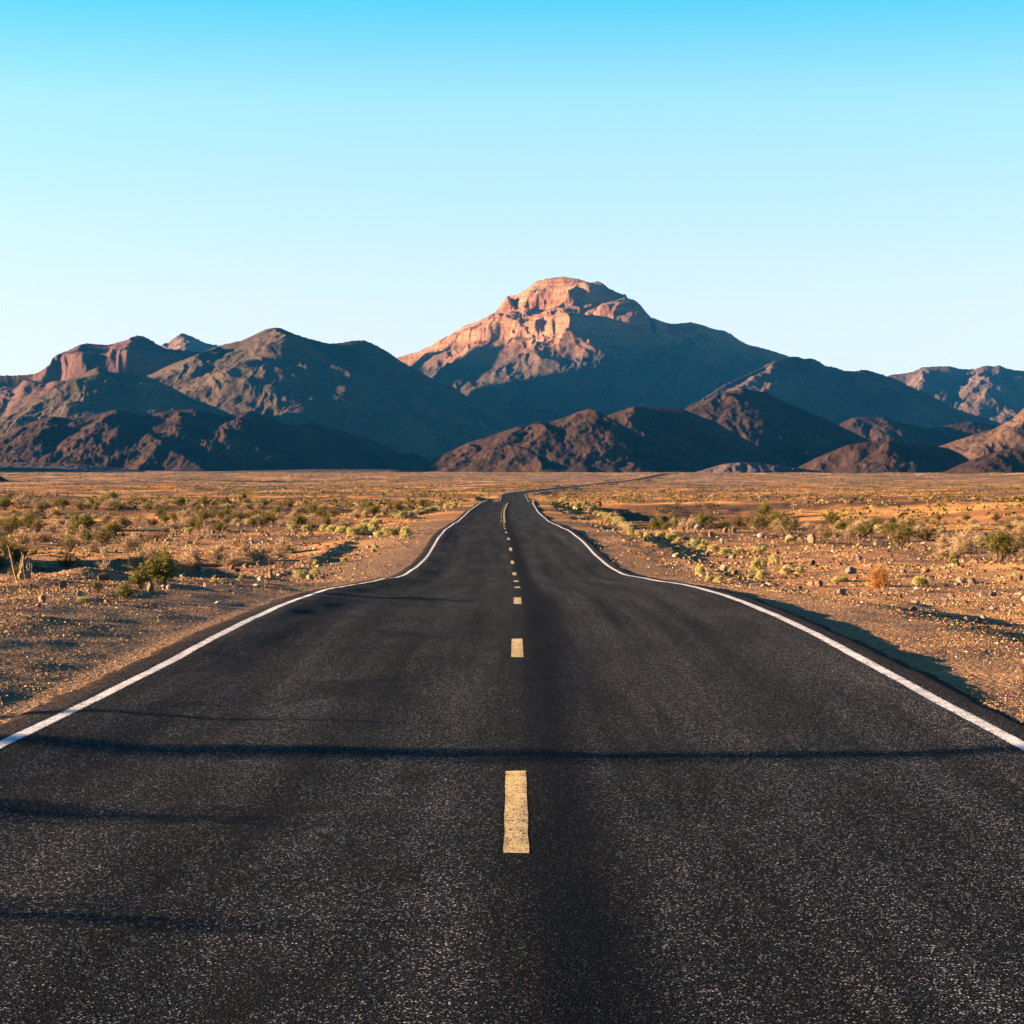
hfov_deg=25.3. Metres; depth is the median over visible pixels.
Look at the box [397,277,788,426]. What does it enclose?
mountain
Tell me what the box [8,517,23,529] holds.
creosote bush
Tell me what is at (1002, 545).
creosote bush
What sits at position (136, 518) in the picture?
dry shrub
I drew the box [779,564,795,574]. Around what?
silver shrub
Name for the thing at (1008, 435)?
hill
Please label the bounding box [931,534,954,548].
dry shrub
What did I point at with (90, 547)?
dry shrub
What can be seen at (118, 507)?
creosote bush
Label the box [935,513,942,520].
creosote bush
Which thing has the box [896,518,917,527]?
creosote bush
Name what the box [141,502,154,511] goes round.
sparse bush
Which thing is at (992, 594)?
rock
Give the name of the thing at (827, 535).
sparse bush
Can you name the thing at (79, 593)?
rock
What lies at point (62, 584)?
rock
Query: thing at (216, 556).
dry shrub
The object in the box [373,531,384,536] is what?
silver shrub
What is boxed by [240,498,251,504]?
creosote bush
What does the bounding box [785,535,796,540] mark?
rock
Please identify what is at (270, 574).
rock
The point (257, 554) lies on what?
dry shrub
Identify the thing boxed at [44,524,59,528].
dry shrub
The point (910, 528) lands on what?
creosote bush
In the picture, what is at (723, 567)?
rock
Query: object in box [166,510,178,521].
sparse bush
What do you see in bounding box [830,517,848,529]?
creosote bush
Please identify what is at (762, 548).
silver shrub
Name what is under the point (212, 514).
sparse bush
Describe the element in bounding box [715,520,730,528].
creosote bush
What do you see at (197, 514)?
creosote bush
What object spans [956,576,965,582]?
rock
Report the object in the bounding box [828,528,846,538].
dry shrub
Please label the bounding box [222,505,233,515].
creosote bush
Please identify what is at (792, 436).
hill
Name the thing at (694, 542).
silver shrub
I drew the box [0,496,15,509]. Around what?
creosote bush
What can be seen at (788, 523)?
sparse bush
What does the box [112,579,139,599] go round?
creosote bush
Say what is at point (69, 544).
sparse bush
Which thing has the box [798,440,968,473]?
hill
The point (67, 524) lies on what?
dry shrub
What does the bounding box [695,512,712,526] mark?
creosote bush
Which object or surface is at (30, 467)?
hill
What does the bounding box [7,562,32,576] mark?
sparse bush
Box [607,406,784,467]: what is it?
hill
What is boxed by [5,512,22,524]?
creosote bush
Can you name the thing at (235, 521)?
dry shrub
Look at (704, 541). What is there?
silver shrub
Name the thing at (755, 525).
sparse bush
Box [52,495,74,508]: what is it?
creosote bush
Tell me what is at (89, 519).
creosote bush
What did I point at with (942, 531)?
dry shrub
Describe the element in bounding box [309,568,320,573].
silver shrub
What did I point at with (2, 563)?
sparse bush
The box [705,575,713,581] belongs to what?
silver shrub
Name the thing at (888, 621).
ground
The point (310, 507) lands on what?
creosote bush
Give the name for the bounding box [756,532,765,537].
rock
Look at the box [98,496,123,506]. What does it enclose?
dry shrub
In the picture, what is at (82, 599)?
silver shrub
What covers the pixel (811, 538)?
rock
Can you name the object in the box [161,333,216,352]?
mountain
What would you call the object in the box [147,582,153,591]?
rock
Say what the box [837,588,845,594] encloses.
rock
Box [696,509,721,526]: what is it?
sparse bush
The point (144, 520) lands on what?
dry shrub
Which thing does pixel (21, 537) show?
dry shrub
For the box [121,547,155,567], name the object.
dry shrub
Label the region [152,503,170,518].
sparse bush
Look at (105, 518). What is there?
dry shrub
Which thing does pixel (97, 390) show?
hill
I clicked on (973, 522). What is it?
dry shrub
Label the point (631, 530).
silver shrub
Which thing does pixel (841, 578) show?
silver shrub
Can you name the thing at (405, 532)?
silver shrub
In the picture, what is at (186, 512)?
dry shrub
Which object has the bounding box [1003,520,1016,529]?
sparse bush
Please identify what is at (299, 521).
creosote bush
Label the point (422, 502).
creosote bush
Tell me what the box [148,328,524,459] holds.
mountain
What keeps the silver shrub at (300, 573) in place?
on the ground
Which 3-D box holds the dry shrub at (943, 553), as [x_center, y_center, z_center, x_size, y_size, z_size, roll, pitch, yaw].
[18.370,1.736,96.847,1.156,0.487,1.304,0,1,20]
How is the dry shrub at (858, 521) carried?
on the ground
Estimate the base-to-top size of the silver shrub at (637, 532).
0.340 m
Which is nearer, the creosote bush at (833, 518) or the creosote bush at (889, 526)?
the creosote bush at (889, 526)
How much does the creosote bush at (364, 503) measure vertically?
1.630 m
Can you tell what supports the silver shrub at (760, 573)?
on the ground
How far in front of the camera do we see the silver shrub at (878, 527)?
142.38 m
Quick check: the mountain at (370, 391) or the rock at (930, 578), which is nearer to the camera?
the rock at (930, 578)
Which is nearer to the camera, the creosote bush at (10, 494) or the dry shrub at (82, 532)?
the dry shrub at (82, 532)
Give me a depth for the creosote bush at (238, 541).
99.20 m
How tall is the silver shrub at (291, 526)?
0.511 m
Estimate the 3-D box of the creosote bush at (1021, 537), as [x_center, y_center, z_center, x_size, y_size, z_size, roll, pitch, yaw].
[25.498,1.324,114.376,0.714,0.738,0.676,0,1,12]
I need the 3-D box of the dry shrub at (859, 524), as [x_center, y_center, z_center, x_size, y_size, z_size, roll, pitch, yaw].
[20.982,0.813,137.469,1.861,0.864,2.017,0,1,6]
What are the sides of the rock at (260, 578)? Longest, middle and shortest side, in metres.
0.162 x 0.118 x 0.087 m
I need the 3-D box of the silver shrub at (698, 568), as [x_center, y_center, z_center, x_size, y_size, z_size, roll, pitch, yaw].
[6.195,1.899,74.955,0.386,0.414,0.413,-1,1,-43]
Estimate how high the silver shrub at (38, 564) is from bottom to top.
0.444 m
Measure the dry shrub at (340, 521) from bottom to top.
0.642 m
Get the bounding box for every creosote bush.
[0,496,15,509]
[1,492,16,500]
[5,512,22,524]
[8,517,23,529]
[17,511,39,528]
[49,508,62,516]
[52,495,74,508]
[63,513,85,524]
[68,517,89,534]
[78,512,97,528]
[81,532,94,540]
[101,518,122,538]
[105,490,122,498]
[109,501,125,510]
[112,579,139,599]
[124,543,186,586]
[127,563,154,589]
[158,513,171,522]
[168,494,187,507]
[188,518,195,527]
[192,508,208,521]
[193,518,210,531]
[197,495,210,507]
[209,521,228,533]
[216,510,224,519]
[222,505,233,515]
[233,538,253,547]
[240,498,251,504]
[247,517,256,526]
[259,498,269,507]
[270,507,283,514]
[291,513,307,526]
[305,503,319,513]
[312,505,328,517]
[339,521,347,527]
[360,498,372,507]
[366,503,380,515]
[415,498,427,507]
[646,515,676,530]
[667,517,679,528]
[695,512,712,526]
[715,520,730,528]
[750,513,772,529]
[751,498,774,517]
[766,508,790,520]
[820,509,841,524]
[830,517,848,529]
[844,518,857,528]
[855,520,874,537]
[871,515,884,524]
[881,522,900,536]
[885,517,896,522]
[895,522,917,541]
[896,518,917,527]
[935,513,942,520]
[961,513,973,520]
[974,525,1021,560]
[1013,533,1023,542]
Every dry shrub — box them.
[0,527,14,539]
[8,496,34,508]
[9,529,33,543]
[18,508,40,518]
[27,529,56,541]
[39,500,50,507]
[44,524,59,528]
[55,518,66,524]
[57,521,72,532]
[73,524,89,539]
[84,543,103,551]
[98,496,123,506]
[100,512,112,521]
[101,518,124,530]
[111,534,147,551]
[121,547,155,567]
[131,515,145,522]
[138,516,151,522]
[141,544,173,560]
[162,522,179,528]
[175,507,195,519]
[177,544,208,566]
[178,514,198,524]
[201,542,233,563]
[202,518,223,524]
[218,553,243,565]
[229,541,252,556]
[230,517,241,523]
[235,502,253,509]
[238,543,276,561]
[251,502,266,508]
[267,536,299,552]
[268,550,290,558]
[274,511,285,518]
[287,510,298,518]
[291,506,302,511]
[317,503,328,509]
[332,519,352,526]
[348,509,361,517]
[362,508,370,516]
[673,515,705,529]
[770,520,778,528]
[780,518,804,529]
[815,523,829,528]
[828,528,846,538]
[842,515,851,521]
[844,524,855,536]
[847,519,873,531]
[849,517,870,529]
[873,530,885,534]
[912,525,923,532]
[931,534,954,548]
[933,547,952,557]
[937,528,947,533]
[947,531,983,554]
[966,517,980,524]
[966,524,980,530]
[969,532,989,545]
[971,522,987,529]
[1014,524,1023,531]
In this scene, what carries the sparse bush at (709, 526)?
on the ground
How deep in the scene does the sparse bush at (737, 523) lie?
160.04 m
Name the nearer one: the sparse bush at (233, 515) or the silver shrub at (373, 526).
the silver shrub at (373, 526)
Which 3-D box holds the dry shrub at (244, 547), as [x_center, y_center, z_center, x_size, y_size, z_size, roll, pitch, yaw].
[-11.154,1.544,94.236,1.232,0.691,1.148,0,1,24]
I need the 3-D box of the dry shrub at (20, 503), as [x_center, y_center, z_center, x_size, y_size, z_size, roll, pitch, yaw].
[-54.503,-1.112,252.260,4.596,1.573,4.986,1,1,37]
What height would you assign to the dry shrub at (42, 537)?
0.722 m
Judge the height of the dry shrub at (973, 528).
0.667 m
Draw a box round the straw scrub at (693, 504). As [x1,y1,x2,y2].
[0,471,1023,522]
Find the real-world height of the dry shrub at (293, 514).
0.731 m
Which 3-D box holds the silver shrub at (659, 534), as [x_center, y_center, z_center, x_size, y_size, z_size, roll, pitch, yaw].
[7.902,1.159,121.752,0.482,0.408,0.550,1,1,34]
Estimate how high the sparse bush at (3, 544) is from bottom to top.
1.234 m
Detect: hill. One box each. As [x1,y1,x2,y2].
[0,367,230,434]
[0,409,427,471]
[0,462,145,471]
[237,469,399,471]
[398,408,707,472]
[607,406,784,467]
[685,389,871,467]
[693,462,827,472]
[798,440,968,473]
[840,417,997,445]
[938,408,1023,459]
[942,446,1023,473]
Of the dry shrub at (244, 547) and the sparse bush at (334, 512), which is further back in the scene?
the sparse bush at (334, 512)
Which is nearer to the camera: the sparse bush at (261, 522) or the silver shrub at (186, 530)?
the silver shrub at (186, 530)
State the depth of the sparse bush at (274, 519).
178.82 m
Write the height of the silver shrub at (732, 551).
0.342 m
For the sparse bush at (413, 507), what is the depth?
250.26 m
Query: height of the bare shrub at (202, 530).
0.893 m
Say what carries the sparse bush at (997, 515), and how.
on the ground
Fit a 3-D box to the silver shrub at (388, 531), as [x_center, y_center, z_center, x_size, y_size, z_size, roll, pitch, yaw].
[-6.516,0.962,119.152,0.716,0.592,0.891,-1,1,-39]
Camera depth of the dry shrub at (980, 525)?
161.58 m
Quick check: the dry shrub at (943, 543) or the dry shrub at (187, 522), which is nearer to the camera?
the dry shrub at (943, 543)
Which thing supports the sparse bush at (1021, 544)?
on the ground
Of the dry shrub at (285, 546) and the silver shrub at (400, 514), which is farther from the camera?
the silver shrub at (400, 514)
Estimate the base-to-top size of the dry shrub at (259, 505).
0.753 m
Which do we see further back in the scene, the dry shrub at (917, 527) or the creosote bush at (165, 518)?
the creosote bush at (165, 518)
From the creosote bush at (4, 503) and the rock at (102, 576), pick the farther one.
the creosote bush at (4, 503)
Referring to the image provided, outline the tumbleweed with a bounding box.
[859,560,895,587]
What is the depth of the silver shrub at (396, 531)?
119.23 m
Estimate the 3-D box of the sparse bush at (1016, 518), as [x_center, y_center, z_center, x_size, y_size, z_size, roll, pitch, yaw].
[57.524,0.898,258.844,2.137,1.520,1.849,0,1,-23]
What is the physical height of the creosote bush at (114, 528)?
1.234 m
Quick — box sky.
[0,0,1023,375]
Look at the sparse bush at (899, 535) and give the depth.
106.81 m
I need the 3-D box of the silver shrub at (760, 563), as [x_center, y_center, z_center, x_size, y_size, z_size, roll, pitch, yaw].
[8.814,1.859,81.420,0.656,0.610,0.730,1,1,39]
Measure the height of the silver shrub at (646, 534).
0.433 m
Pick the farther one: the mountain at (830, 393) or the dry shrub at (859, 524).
the mountain at (830, 393)
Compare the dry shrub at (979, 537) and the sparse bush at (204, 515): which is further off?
the sparse bush at (204, 515)
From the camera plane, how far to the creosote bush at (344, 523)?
144.41 m
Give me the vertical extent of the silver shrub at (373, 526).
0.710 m
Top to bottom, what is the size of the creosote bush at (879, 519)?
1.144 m
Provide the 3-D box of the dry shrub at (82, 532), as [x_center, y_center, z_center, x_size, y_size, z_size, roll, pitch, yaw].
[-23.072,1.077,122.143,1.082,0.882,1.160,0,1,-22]
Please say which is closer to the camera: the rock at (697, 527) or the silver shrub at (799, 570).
the silver shrub at (799, 570)
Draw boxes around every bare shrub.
[82,547,94,555]
[96,546,115,570]
[196,520,208,533]
[202,529,210,538]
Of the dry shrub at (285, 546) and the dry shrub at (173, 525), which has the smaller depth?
the dry shrub at (285, 546)
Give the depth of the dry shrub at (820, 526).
147.84 m
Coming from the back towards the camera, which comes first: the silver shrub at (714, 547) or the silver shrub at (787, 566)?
the silver shrub at (714, 547)
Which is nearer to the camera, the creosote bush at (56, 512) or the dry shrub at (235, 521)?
the dry shrub at (235, 521)
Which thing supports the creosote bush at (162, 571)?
on the ground
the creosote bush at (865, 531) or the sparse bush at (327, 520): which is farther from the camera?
the sparse bush at (327, 520)
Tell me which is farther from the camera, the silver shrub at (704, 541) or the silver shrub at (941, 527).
the silver shrub at (941, 527)
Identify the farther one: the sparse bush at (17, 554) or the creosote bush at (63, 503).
the creosote bush at (63, 503)
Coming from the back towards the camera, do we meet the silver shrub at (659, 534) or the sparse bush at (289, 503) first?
the sparse bush at (289, 503)
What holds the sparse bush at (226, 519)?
on the ground
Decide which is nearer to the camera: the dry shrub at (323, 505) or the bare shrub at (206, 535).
the bare shrub at (206, 535)
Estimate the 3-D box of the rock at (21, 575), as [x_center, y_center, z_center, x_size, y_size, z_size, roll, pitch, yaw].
[-7.934,1.037,37.053,0.156,0.193,0.200,1,1,43]
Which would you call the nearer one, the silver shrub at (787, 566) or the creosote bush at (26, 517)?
the silver shrub at (787, 566)
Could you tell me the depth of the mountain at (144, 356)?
4715.62 m
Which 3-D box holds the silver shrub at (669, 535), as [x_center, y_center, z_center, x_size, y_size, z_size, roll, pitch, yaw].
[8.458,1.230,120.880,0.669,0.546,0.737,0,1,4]
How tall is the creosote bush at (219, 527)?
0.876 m
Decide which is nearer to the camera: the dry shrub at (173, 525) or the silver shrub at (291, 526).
the silver shrub at (291, 526)
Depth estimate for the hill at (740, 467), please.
2190.75 m
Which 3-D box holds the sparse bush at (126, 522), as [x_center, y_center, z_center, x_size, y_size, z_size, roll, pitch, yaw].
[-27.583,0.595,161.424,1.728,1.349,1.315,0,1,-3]
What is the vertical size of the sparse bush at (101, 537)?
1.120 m
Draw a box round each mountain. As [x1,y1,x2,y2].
[0,335,200,418]
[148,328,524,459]
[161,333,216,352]
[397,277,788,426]
[701,356,1001,427]
[889,365,1023,423]
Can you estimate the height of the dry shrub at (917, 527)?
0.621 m
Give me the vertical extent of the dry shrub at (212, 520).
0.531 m
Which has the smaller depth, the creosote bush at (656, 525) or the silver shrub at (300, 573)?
the silver shrub at (300, 573)
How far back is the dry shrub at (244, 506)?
241.33 m
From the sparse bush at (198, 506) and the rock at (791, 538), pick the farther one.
the sparse bush at (198, 506)
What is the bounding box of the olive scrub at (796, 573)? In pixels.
[0,502,1023,584]
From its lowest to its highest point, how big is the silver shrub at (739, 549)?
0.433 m
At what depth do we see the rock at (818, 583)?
68.24 m
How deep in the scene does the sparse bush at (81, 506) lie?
240.19 m
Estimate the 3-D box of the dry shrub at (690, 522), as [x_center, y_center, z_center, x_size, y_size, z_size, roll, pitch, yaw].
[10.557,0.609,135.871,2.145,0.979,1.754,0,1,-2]
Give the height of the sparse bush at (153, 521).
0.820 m
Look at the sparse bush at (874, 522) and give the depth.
148.25 m
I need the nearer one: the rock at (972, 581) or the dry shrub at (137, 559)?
the rock at (972, 581)
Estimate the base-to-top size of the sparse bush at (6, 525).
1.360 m
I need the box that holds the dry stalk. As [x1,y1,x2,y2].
[7,545,23,582]
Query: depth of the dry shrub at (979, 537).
115.79 m
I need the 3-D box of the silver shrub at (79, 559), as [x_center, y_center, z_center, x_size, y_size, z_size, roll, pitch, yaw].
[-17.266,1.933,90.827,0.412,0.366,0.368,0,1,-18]
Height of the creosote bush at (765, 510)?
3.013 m
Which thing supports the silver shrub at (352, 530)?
on the ground
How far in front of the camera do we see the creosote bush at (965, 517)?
277.36 m
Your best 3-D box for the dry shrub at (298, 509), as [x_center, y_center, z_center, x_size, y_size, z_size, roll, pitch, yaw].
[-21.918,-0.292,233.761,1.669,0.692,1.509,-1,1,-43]
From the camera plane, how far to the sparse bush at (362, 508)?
211.22 m
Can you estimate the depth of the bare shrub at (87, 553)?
97.98 m
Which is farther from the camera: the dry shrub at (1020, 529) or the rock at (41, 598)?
the dry shrub at (1020, 529)
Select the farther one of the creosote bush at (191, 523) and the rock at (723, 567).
the creosote bush at (191, 523)
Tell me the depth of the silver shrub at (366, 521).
177.55 m
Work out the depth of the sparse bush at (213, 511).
199.00 m
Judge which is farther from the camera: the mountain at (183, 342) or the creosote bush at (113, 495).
the mountain at (183, 342)
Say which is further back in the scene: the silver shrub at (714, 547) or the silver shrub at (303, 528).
the silver shrub at (303, 528)
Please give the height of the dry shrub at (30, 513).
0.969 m
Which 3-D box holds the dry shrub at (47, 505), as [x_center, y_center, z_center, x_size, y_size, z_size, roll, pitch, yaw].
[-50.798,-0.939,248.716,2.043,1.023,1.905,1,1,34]
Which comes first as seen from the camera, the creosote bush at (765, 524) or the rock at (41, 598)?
the rock at (41, 598)
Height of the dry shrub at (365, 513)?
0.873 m
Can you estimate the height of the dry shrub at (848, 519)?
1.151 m
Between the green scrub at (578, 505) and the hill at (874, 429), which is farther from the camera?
the hill at (874, 429)
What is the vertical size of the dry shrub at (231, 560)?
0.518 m
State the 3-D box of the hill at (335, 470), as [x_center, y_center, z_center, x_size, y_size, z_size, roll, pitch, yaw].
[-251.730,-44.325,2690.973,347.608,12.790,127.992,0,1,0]
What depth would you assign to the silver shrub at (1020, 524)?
143.84 m
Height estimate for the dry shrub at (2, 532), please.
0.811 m
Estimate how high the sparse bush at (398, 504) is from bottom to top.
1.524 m
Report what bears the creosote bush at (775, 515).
on the ground
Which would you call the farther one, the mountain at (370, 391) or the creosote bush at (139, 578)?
the mountain at (370, 391)
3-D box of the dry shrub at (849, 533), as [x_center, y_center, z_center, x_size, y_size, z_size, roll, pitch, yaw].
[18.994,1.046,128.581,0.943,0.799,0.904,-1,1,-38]
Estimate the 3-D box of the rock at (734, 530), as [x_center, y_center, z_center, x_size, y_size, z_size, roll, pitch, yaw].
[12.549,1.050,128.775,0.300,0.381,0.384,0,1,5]
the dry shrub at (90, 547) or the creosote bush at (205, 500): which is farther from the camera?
the creosote bush at (205, 500)
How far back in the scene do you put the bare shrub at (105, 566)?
42.35 m
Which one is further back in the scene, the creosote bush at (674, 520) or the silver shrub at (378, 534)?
the creosote bush at (674, 520)
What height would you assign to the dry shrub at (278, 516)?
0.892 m
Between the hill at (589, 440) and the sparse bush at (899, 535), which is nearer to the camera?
the sparse bush at (899, 535)
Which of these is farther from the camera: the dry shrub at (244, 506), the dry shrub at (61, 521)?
the dry shrub at (244, 506)
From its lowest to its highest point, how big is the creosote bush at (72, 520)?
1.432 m
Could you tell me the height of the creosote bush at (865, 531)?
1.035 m
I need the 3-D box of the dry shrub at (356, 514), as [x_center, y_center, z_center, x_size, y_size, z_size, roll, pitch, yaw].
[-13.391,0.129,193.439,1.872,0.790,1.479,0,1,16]
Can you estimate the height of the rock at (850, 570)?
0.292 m
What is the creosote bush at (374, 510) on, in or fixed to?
on the ground
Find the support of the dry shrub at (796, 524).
on the ground
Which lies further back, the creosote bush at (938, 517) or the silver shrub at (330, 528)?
the creosote bush at (938, 517)
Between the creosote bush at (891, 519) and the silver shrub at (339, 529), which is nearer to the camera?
the silver shrub at (339, 529)
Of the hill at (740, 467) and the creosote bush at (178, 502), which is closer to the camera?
the creosote bush at (178, 502)
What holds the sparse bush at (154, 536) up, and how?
on the ground
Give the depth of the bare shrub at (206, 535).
122.23 m
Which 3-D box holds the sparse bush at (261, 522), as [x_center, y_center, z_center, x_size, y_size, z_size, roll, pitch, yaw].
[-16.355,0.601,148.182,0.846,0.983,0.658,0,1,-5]
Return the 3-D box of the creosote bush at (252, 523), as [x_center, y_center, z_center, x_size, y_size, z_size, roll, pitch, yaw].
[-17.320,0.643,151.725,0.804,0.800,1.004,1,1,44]
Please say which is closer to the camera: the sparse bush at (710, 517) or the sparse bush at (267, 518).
the sparse bush at (710, 517)
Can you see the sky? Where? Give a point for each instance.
(839, 184)
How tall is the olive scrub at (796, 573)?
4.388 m
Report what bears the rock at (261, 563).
on the ground
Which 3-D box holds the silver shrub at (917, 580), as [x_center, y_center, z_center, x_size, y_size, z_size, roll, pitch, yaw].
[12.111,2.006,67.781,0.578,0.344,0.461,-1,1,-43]
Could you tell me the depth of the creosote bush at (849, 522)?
146.25 m
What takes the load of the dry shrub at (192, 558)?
on the ground
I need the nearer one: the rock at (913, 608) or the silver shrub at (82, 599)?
the silver shrub at (82, 599)
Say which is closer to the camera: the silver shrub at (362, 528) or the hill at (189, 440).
the silver shrub at (362, 528)
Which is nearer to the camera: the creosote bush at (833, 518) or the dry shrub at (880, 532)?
the dry shrub at (880, 532)
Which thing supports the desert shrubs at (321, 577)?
on the ground
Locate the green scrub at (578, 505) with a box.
[0,471,1023,526]
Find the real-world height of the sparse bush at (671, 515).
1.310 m
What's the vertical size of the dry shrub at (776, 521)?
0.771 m
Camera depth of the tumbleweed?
66.91 m
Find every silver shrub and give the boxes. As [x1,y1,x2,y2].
[30,558,46,568]
[74,558,83,564]
[76,595,89,602]
[183,527,192,532]
[286,522,297,529]
[291,568,308,577]
[301,525,310,530]
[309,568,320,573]
[320,524,327,530]
[325,524,336,531]
[335,525,347,533]
[346,526,360,534]
[356,523,369,533]
[360,519,369,524]
[366,520,381,531]
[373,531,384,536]
[381,526,393,535]
[393,525,400,534]
[395,512,404,517]
[399,525,413,538]
[626,527,634,534]
[634,530,642,535]
[643,530,653,537]
[655,532,663,536]
[665,530,677,539]
[689,537,700,546]
[695,564,705,574]
[697,544,707,549]
[701,539,709,545]
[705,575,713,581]
[707,544,719,550]
[713,577,722,582]
[719,546,729,553]
[728,548,737,554]
[736,547,744,552]
[749,557,768,571]
[752,545,766,553]
[754,569,769,578]
[768,553,779,563]
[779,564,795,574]
[794,566,804,572]
[831,576,848,581]
[873,524,882,530]
[911,575,928,584]
[935,526,946,531]
[1010,522,1022,529]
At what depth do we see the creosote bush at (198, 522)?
142.78 m
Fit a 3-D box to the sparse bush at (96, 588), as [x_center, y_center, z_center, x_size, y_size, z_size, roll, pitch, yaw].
[-6.117,1.063,33.513,0.319,0.268,0.218,0,1,6]
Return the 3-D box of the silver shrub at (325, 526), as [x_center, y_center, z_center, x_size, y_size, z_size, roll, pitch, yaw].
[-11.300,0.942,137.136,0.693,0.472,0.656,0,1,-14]
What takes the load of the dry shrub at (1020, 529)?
on the ground
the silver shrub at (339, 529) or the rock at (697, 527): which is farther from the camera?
the rock at (697, 527)
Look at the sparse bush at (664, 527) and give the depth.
142.86 m
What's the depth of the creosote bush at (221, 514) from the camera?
182.50 m
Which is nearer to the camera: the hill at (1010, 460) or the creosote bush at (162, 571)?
the creosote bush at (162, 571)
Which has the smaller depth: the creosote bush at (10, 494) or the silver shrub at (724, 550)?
the silver shrub at (724, 550)
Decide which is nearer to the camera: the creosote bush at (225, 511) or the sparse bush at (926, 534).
the sparse bush at (926, 534)
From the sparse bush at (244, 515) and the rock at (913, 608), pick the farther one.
the sparse bush at (244, 515)
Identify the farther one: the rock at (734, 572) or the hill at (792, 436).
the hill at (792, 436)
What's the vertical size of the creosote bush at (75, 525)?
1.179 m
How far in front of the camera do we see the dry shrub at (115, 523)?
145.82 m
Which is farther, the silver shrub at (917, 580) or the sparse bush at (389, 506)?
the sparse bush at (389, 506)
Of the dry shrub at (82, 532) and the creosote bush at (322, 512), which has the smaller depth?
the dry shrub at (82, 532)
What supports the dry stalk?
on the ground
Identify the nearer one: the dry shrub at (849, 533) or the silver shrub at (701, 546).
the silver shrub at (701, 546)
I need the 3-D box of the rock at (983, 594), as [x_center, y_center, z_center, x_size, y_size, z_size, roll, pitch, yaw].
[11.879,2.101,57.393,0.214,0.207,0.288,0,1,-5]
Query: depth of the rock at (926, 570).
78.03 m
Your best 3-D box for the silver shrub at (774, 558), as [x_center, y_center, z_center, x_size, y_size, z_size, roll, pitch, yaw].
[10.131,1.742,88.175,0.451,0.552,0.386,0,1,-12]
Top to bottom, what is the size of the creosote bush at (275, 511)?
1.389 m
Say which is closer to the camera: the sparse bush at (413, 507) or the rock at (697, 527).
the rock at (697, 527)
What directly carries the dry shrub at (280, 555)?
on the ground
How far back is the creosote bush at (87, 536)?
118.42 m
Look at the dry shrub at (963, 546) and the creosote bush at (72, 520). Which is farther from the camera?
the creosote bush at (72, 520)
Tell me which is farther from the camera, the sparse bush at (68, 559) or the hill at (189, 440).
the hill at (189, 440)
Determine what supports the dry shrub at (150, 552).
on the ground
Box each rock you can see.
[17,570,30,579]
[38,595,45,601]
[59,581,66,587]
[77,590,82,596]
[97,572,108,580]
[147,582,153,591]
[256,560,268,565]
[257,576,264,580]
[268,570,272,578]
[694,525,701,529]
[720,564,726,570]
[731,527,736,532]
[731,569,737,574]
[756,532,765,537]
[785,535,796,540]
[807,534,815,542]
[815,580,822,586]
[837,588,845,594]
[845,566,856,573]
[909,606,916,610]
[922,568,929,572]
[927,576,934,580]
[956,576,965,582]
[968,577,975,584]
[979,591,987,596]
[988,592,996,595]
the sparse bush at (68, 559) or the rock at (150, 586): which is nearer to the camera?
the rock at (150, 586)
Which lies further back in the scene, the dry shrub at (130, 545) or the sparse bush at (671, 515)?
the sparse bush at (671, 515)
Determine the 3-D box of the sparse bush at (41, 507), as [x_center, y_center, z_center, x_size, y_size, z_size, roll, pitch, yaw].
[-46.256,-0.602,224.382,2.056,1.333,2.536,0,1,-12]
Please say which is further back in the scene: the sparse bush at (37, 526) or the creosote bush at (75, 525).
the sparse bush at (37, 526)
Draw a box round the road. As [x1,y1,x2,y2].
[0,473,1023,1023]
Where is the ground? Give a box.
[0,471,1023,723]
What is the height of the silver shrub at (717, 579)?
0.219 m
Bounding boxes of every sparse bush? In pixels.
[0,516,19,535]
[0,530,18,557]
[0,556,9,571]
[5,543,33,564]
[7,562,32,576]
[24,515,46,532]
[34,499,52,512]
[52,551,90,569]
[61,533,81,551]
[72,499,86,509]
[86,576,103,591]
[90,527,113,545]
[112,512,131,527]
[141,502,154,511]
[148,531,160,541]
[149,517,160,525]
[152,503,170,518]
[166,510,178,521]
[195,503,202,509]
[197,506,210,519]
[207,510,217,518]
[208,506,218,517]
[221,513,231,522]
[230,510,238,520]
[237,510,250,519]
[254,516,264,528]
[263,513,273,523]
[269,513,277,522]
[287,499,295,506]
[319,512,332,525]
[328,504,340,516]
[357,503,369,510]
[387,500,393,508]
[391,501,403,510]
[406,502,416,509]
[661,522,671,529]
[667,511,679,520]
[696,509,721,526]
[704,523,712,528]
[729,512,749,528]
[749,511,768,530]
[776,511,799,533]
[820,528,834,540]
[870,518,881,526]
[888,522,917,548]
[910,525,940,541]
[989,510,1002,521]
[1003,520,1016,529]
[1010,514,1023,521]
[1011,538,1023,547]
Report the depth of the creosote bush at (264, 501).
246.02 m
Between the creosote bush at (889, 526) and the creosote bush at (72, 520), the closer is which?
the creosote bush at (889, 526)

